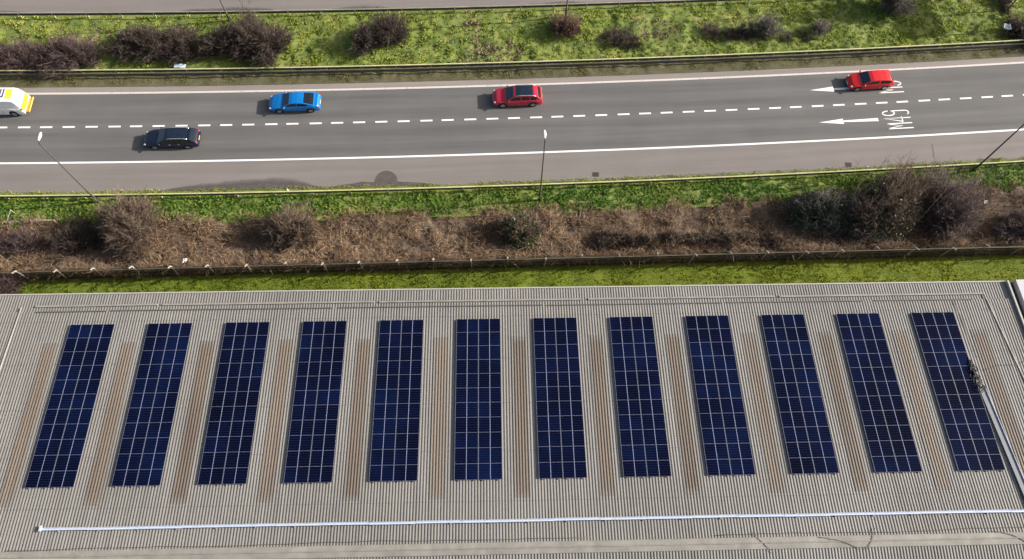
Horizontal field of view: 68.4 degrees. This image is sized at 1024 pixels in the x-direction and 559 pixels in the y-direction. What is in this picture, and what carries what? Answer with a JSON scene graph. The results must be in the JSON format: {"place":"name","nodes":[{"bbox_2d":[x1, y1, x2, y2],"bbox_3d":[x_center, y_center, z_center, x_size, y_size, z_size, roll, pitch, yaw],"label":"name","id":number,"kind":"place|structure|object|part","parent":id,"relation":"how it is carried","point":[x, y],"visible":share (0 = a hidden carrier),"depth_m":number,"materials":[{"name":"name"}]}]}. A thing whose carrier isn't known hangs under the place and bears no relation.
{"place":"outdoors","nodes":[
{"label":"outdoors","id":0,"kind":"place"},
{"bbox_2d":[0,0,653,11],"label":"shoulder","id":1,"kind":"object","parent":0,"point":[93,5],"visible":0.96,"depth_m":73.09},
{"bbox_2d":[193,2,573,10],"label":"silt strip","id":2,"kind":"object","parent":1,"relation":"on","point":[258,9],"visible":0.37,"depth_m":72.85,"materials":[{"name":"brown soil"}]},
{"bbox_2d":[0,62,1023,163],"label":"road","id":3,"kind":"structure","parent":0,"point":[242,125],"depth_m":68.29,"materials":[{"name":"grey asphalt"}]},
{"bbox_2d":[0,88,33,116],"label":"liveried van","id":4,"kind":"object","parent":3,"relation":"on","point":[16,102],"visible":1,"depth_m":66.76,"materials":[{"name":"white paint"}]},
{"bbox_2d":[143,127,200,149],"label":"estate car","id":5,"kind":"object","parent":3,"relation":"on","point":[177,137],"visible":1,"depth_m":65.93,"materials":[{"name":"blue paint"}]},
{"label":"rear window","id":6,"kind":"part","parent":5,"relation":"part of","materials":[{"name":"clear glass"}]},
{"bbox_2d":[269,91,320,112],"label":"saloon car","id":7,"kind":"object","parent":3,"relation":"on","point":[309,102],"visible":1,"depth_m":67.64,"materials":[{"name":"blue paint"}]},
{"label":"rear window","id":8,"kind":"part","parent":7,"relation":"part of","materials":[{"name":"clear glass"}]},
{"bbox_2d":[492,84,542,107],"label":"crossover car","id":9,"kind":"object","parent":3,"relation":"on","point":[530,95],"visible":1,"depth_m":68.02,"materials":[{"name":"paint"}]},
{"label":"side window","id":10,"kind":"part","parent":9,"relation":"part of","materials":[{"name":"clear glass"}]},
{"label":"rear window","id":11,"kind":"part","parent":9,"relation":"part of","materials":[{"name":"black glass"}]},
{"bbox_2d":[846,70,893,90],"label":"hatchback car","id":12,"kind":"object","parent":3,"relation":"on","point":[878,79],"visible":1,"depth_m":69.28,"materials":[{"name":"paint"}]},
{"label":"side window","id":13,"kind":"part","parent":12,"relation":"part of","materials":[{"name":"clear glass"}]},
{"bbox_2d":[0,0,1023,73],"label":"median verge","id":14,"kind":"structure","parent":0,"point":[442,23],"depth_m":72.03,"materials":[{"name":"green plant"}]},
{"bbox_2d":[0,29,109,81],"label":"bare shrub","id":15,"kind":"object","parent":14,"relation":"on","point":[65,51],"visible":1,"depth_m":68.95,"materials":[{"name":"brown plant"}]},
{"bbox_2d":[96,18,201,66],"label":"bare shrub","id":16,"kind":"object","parent":14,"relation":"on","point":[151,43],"visible":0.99,"depth_m":69.49,"materials":[{"name":"brown plant"}]},
{"bbox_2d":[174,64,185,67],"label":"litter scrap","id":17,"kind":"object","parent":14,"relation":"on","point":[181,66],"visible":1,"depth_m":69.62,"materials":[{"name":"white plastic"}]},
{"bbox_2d":[220,0,230,20],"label":"street lamp","id":18,"kind":"object","parent":14,"relation":"on","point":[226,13],"visible":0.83,"depth_m":70.75,"materials":[{"name":"metal"}]},
{"bbox_2d":[189,1,298,70],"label":"bare shrub","id":19,"kind":"object","parent":14,"relation":"on","point":[251,38],"visible":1,"depth_m":69.47,"materials":[{"name":"brown plant"}]},
{"bbox_2d":[349,7,411,60],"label":"bare shrub","id":20,"kind":"object","parent":14,"relation":"on","point":[384,31],"visible":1,"depth_m":70.16,"materials":[{"name":"brown plant"}]},
{"bbox_2d":[0,0,780,18],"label":"crash barrier","id":21,"kind":"object","parent":14,"relation":"on","point":[322,11],"visible":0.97,"depth_m":72.08,"materials":[{"name":"metal"}]},
{"bbox_2d":[0,39,1023,76],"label":"crash barrier","id":22,"kind":"object","parent":14,"relation":"on","point":[386,68],"visible":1,"depth_m":69.82,"materials":[{"name":"metal"}]},
{"bbox_2d":[545,8,583,39],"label":"bare shrub","id":23,"kind":"object","parent":14,"relation":"on","point":[568,25],"visible":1,"depth_m":71.30,"materials":[{"name":"brown plant"}]},
{"bbox_2d":[594,26,649,50],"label":"bare shrub","id":24,"kind":"object","parent":14,"relation":"on","point":[619,39],"visible":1,"depth_m":71.37,"materials":[{"name":"brown plant"}]},
{"bbox_2d":[700,19,757,43],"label":"bare shrub","id":25,"kind":"object","parent":14,"relation":"on","point":[741,32],"visible":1,"depth_m":71.81,"materials":[{"name":"brown plant"}]},
{"bbox_2d":[740,8,785,38],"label":"bare shrub","id":26,"kind":"object","parent":14,"relation":"on","point":[767,28],"visible":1,"depth_m":71.21,"materials":[{"name":"brown plant"}]},
{"bbox_2d":[778,29,817,42],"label":"bare shrub","id":27,"kind":"object","parent":14,"relation":"on","point":[792,36],"visible":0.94,"depth_m":71.93,"materials":[{"name":"brown plant"}]},
{"bbox_2d":[809,16,833,38],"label":"bare shrub","id":28,"kind":"object","parent":14,"relation":"on","point":[821,26],"visible":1,"depth_m":71.87,"materials":[{"name":"brown plant"}]},
{"bbox_2d":[876,0,921,18],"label":"bare tree","id":29,"kind":"object","parent":14,"relation":"on","point":[892,6],"visible":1,"depth_m":71.99,"materials":[{"name":"brown plant"}]},
{"bbox_2d":[992,0,1015,14],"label":"thorn scrub","id":30,"kind":"object","parent":14,"relation":"on","point":[1005,3],"visible":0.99,"depth_m":73.48,"materials":[{"name":"plant"}]},
{"bbox_2d":[1002,11,1023,48],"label":"thorn scrub","id":31,"kind":"object","parent":14,"relation":"on","point":[1016,26],"visible":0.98,"depth_m":72.02,"materials":[{"name":"plant"}]},
{"bbox_2d":[1004,23,1011,29],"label":"litter scrap","id":32,"kind":"object","parent":31,"relation":"on","point":[1006,26],"visible":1,"depth_m":71.92,"materials":[{"name":"white plastic"}]},
{"bbox_2d":[0,130,1023,192],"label":"hard shoulder","id":33,"kind":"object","parent":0,"point":[508,168],"visible":0.98,"depth_m":66.27},
{"bbox_2d":[157,181,322,191],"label":"silt patch","id":34,"kind":"object","parent":33,"relation":"on","point":[261,185],"visible":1,"depth_m":65.17,"materials":[{"name":"grey soil"}]},
{"bbox_2d":[329,171,437,187],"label":"silt patch","id":35,"kind":"object","parent":33,"relation":"on","point":[384,178],"visible":1,"depth_m":65.46,"materials":[{"name":"soil"}]},
{"bbox_2d":[593,172,598,176],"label":"drain cover","id":36,"kind":"object","parent":33,"relation":"on","point":[595,174],"visible":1,"depth_m":66.03,"materials":[{"name":"metal"}]},
{"bbox_2d":[845,162,851,166],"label":"drain cover","id":37,"kind":"object","parent":33,"relation":"on","point":[848,164],"visible":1,"depth_m":66.73,"materials":[{"name":"metal"}]},
{"bbox_2d":[0,186,1023,278],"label":"bramble bank","id":38,"kind":"structure","parent":0,"point":[760,209],"depth_m":63.06,"materials":[{"name":"brown plant"}]},
{"bbox_2d":[0,225,43,259],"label":"bramble bush","id":39,"kind":"object","parent":38,"relation":"on","point":[17,242],"visible":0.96,"depth_m":61.79,"materials":[{"name":"brown plant"}]},
{"bbox_2d":[32,212,115,279],"bbox_3d":[-36.322,-3.321,61.471,5.974,2.933,5.209,-34,71,-14],"label":"dark thicket","id":40,"kind":"object","parent":38,"relation":"on","point":[79,231],"visible":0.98,"depth_m":61.93,"materials":[{"name":"brown plant"}]},
{"bbox_2d":[87,183,164,278],"bbox_3d":[-30.828,-4.642,60.617,6.106,5.664,8.236,-35,72,-14],"label":"bare shrub","id":41,"kind":"object","parent":38,"relation":"on","point":[127,227],"visible":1,"depth_m":61.22,"materials":[{"name":"brown plant"}]},
{"bbox_2d":[254,197,322,252],"bbox_3d":[-18.450,-4.304,61.386,5.814,4.264,5.202,-19,68,-9],"label":"bare shrub","id":42,"kind":"object","parent":38,"relation":"on","point":[293,228],"visible":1,"depth_m":61.87,"materials":[{"name":"brown plant"}]},
{"bbox_2d":[0,178,1023,278],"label":"dead brambles","id":43,"kind":"object","parent":38,"relation":"on","point":[202,239],"visible":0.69,"depth_m":63.10,"materials":[{"name":"brown plant"}]},
{"bbox_2d":[491,205,548,260],"bbox_3d":[1.008,-4.145,61.981,4.815,3.484,4.929,-16,68,-7],"label":"ivy bush","id":44,"kind":"object","parent":38,"relation":"on","point":[521,232],"visible":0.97,"depth_m":62.31,"materials":[{"name":"green plant"}]},
{"bbox_2d":[594,222,792,253],"bbox_3d":[15.011,-3.409,62.175,16.618,2.069,3.053,2,67,0],"label":"bramble hedge","id":45,"kind":"object","parent":38,"relation":"on","point":[615,235],"visible":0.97,"depth_m":62.34,"materials":[{"name":"brown plant"}]},
{"bbox_2d":[784,184,891,256],"bbox_3d":[27.764,-5.300,62.574,10.235,3.913,6.607,2,67,0],"label":"ivy thicket","id":46,"kind":"object","parent":38,"relation":"on","point":[821,206],"visible":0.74,"depth_m":62.89,"materials":[{"name":"green plant"}]},
{"bbox_2d":[830,149,953,243],"bbox_3d":[31.271,-7.465,60.737,10.191,9.070,7.060,-21,69,-9],"label":"bare shrub","id":47,"kind":"object","parent":38,"relation":"on","point":[896,197],"visible":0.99,"depth_m":61.88,"materials":[{"name":"brown plant"}]},
{"bbox_2d":[914,144,1010,252],"bbox_3d":[36.312,-6.735,61.338,7.248,7.506,7.650,23,69,9],"label":"bare shrub","id":48,"kind":"object","parent":38,"relation":"on","point":[952,206],"visible":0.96,"depth_m":62.26,"materials":[{"name":"brown plant"}]},
{"bbox_2d":[979,206,1023,252],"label":"bare shrub","id":49,"kind":"object","parent":38,"relation":"on","point":[1015,223],"visible":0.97,"depth_m":62.99,"materials":[{"name":"brown plant"}]},
{"bbox_2d":[0,157,1023,227],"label":"verge","id":50,"kind":"structure","parent":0,"point":[523,194],"depth_m":64.84,"materials":[{"name":"green plant"}]},
{"bbox_2d":[6,209,57,223],"bbox_3d":[-40.019,-5.130,63.201,3.868,0.950,1.068,2,67,0],"label":"handrail","id":51,"kind":"object","parent":50,"relation":"on","point":[21,220],"visible":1,"depth_m":62.64,"materials":[{"name":"metal"}]},
{"bbox_2d":[38,132,99,202],"bbox_3d":[-35.164,-8.710,60.249,0.260,9.405,1.026,-1,67,-1],"label":"street lamp","id":52,"kind":"object","parent":50,"relation":"on","point":[72,176],"visible":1,"depth_m":59.70,"materials":[{"name":"metal"}]},
{"bbox_2d":[0,160,1023,199],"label":"crash barrier","id":53,"kind":"object","parent":50,"relation":"on","point":[482,186],"visible":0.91,"depth_m":64.60,"materials":[{"name":"metal"}]},
{"bbox_2d":[539,130,545,200],"bbox_3d":[2.410,-8.987,60.832,0.260,9.405,1.026,-2,67,-2],"label":"street lamp","id":54,"kind":"object","parent":50,"relation":"on","point":[544,133],"visible":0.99,"depth_m":59.51,"materials":[{"name":"metal"}]},
{"bbox_2d":[972,124,1023,171],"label":"street lamp","id":55,"kind":"object","parent":50,"relation":"on","point":[980,164],"visible":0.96,"depth_m":63.46,"materials":[{"name":"metal"}]},
{"bbox_2d":[0,43,1023,87],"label":"road edge verge","id":56,"kind":"structure","parent":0,"point":[655,68],"depth_m":70.13,"materials":[{"name":"green plant"}]},
{"bbox_2d":[0,56,1023,92],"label":"road edge strip","id":57,"kind":"object","parent":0,"point":[508,81],"visible":0.98,"depth_m":69.88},
{"bbox_2d":[10,255,1023,293],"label":"lawn","id":58,"kind":"structure","parent":0,"point":[599,275],"depth_m":62.19,"materials":[{"name":"green plant"}]},
{"bbox_2d":[0,271,26,293],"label":"bare shrub","id":59,"kind":"object","parent":58,"relation":"on","point":[8,285],"visible":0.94,"depth_m":60.52,"materials":[{"name":"brown plant"}]},
{"bbox_2d":[0,239,1023,281],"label":"post fence","id":60,"kind":"object","parent":58,"relation":"on","point":[396,262],"visible":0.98,"depth_m":61.41,"materials":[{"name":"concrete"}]},
{"bbox_2d":[32,254,1021,279],"bbox_3d":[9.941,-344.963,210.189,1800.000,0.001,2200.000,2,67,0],"label":"fence","id":61,"kind":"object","parent":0,"point":[480,267],"depth_m":62.61,"materials":[{"name":"grey metal"}]},
{"bbox_2d":[0,279,1023,558],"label":"warehouse","id":62,"kind":"structure","parent":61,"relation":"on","point":[34,329],"depth_m":51.05,"materials":[{"name":"grey metal"}]},
{"bbox_2d":[24,323,114,488],"bbox_3d":[-30.434,8.474,52.217,3.198,0.145,11.902,-1,62,-1],"label":"solar array","id":63,"kind":"object","parent":62,"relation":"on","point":[57,456],"visible":1,"depth_m":51.93,"materials":[{"name":"glass"}]},
{"bbox_2d":[111,322,192,487],"bbox_3d":[-24.816,8.399,52.318,3.198,0.145,11.902,-1,62,-1],"label":"solar array","id":64,"kind":"object","parent":62,"relation":"on","point":[141,458],"visible":1,"depth_m":52.03,"materials":[{"name":"glass"}]},
{"bbox_2d":[197,321,269,485],"bbox_3d":[-19.198,8.324,52.420,3.198,0.145,11.902,-1,62,-1],"label":"solar array","id":65,"kind":"object","parent":62,"relation":"on","point":[226,455],"visible":1,"depth_m":52.14,"materials":[{"name":"glass"}]},
{"bbox_2d":[25,537,588,550],"bbox_3d":[-13.448,16.777,47.930,37.014,0.051,0.152,-1,67,-1],"label":"roof wire","id":66,"kind":"object","parent":62,"relation":"on","point":[280,544],"visible":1,"depth_m":47.87,"materials":[{"name":"grey metal"}]},
{"bbox_2d":[283,320,346,484],"bbox_3d":[-13.581,8.249,52.521,3.198,0.145,11.902,-1,62,-1],"label":"solar array","id":67,"kind":"object","parent":62,"relation":"on","point":[307,432],"visible":1,"depth_m":52.24,"materials":[{"name":"glass"}]},
{"bbox_2d":[369,319,423,482],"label":"solar array","id":68,"kind":"object","parent":62,"relation":"on","point":[388,429],"visible":1,"depth_m":52.34,"materials":[{"name":"glass"}]},
{"bbox_2d":[454,318,502,480],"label":"solar array","id":69,"kind":"object","parent":62,"relation":"on","point":[478,441],"visible":1,"depth_m":52.41,"materials":[{"name":"glass"}]},
{"bbox_2d":[38,388,1023,531],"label":"cable tray","id":70,"kind":"object","parent":62,"relation":"on","point":[1003,438],"visible":1,"depth_m":48.81,"materials":[{"name":"metal"}]},
{"bbox_2d":[968,358,985,392],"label":"plant","id":71,"kind":"object","parent":70,"relation":"attached to","point":[974,373],"visible":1,"depth_m":53.63,"materials":[{"name":"plant"}]},
{"bbox_2d":[533,317,586,479],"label":"solar array","id":72,"kind":"object","parent":62,"relation":"on","point":[552,418],"visible":1,"depth_m":52.54,"materials":[{"name":"glass"}]},
{"bbox_2d":[609,316,671,477],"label":"solar array","id":73,"kind":"object","parent":62,"relation":"on","point":[633,410],"visible":1,"depth_m":52.64,"materials":[{"name":"glass"}]},
{"bbox_2d":[685,315,755,476],"bbox_3d":[14.507,7.874,53.029,3.198,0.145,11.902,-1,62,-1],"label":"solar array","id":74,"kind":"object","parent":62,"relation":"on","point":[725,436],"visible":1,"depth_m":52.75,"materials":[{"name":"glass"}]},
{"bbox_2d":[761,314,838,474],"bbox_3d":[20.125,7.799,53.130,3.198,0.145,11.902,-1,62,-1],"label":"solar array","id":75,"kind":"object","parent":62,"relation":"on","point":[807,436],"visible":1,"depth_m":52.85,"materials":[{"name":"glass"}]},
{"bbox_2d":[715,527,1023,535],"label":"roof wire","id":76,"kind":"object","parent":62,"relation":"on","point":[856,532],"visible":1,"depth_m":48.55,"materials":[{"name":"grey metal"}]},
{"bbox_2d":[836,312,922,473],"bbox_3d":[25.742,7.724,53.232,3.198,0.145,11.902,-1,62,-1],"label":"solar array","id":77,"kind":"object","parent":62,"relation":"on","point":[889,435],"visible":1,"depth_m":52.95,"materials":[{"name":"glass"}]},
{"bbox_2d":[911,311,1005,471],"bbox_3d":[31.360,7.649,53.333,3.198,0.145,11.902,-1,62,-1],"label":"solar array","id":78,"kind":"object","parent":62,"relation":"on","point":[971,436],"visible":1,"depth_m":53.03,"materials":[{"name":"glass"}]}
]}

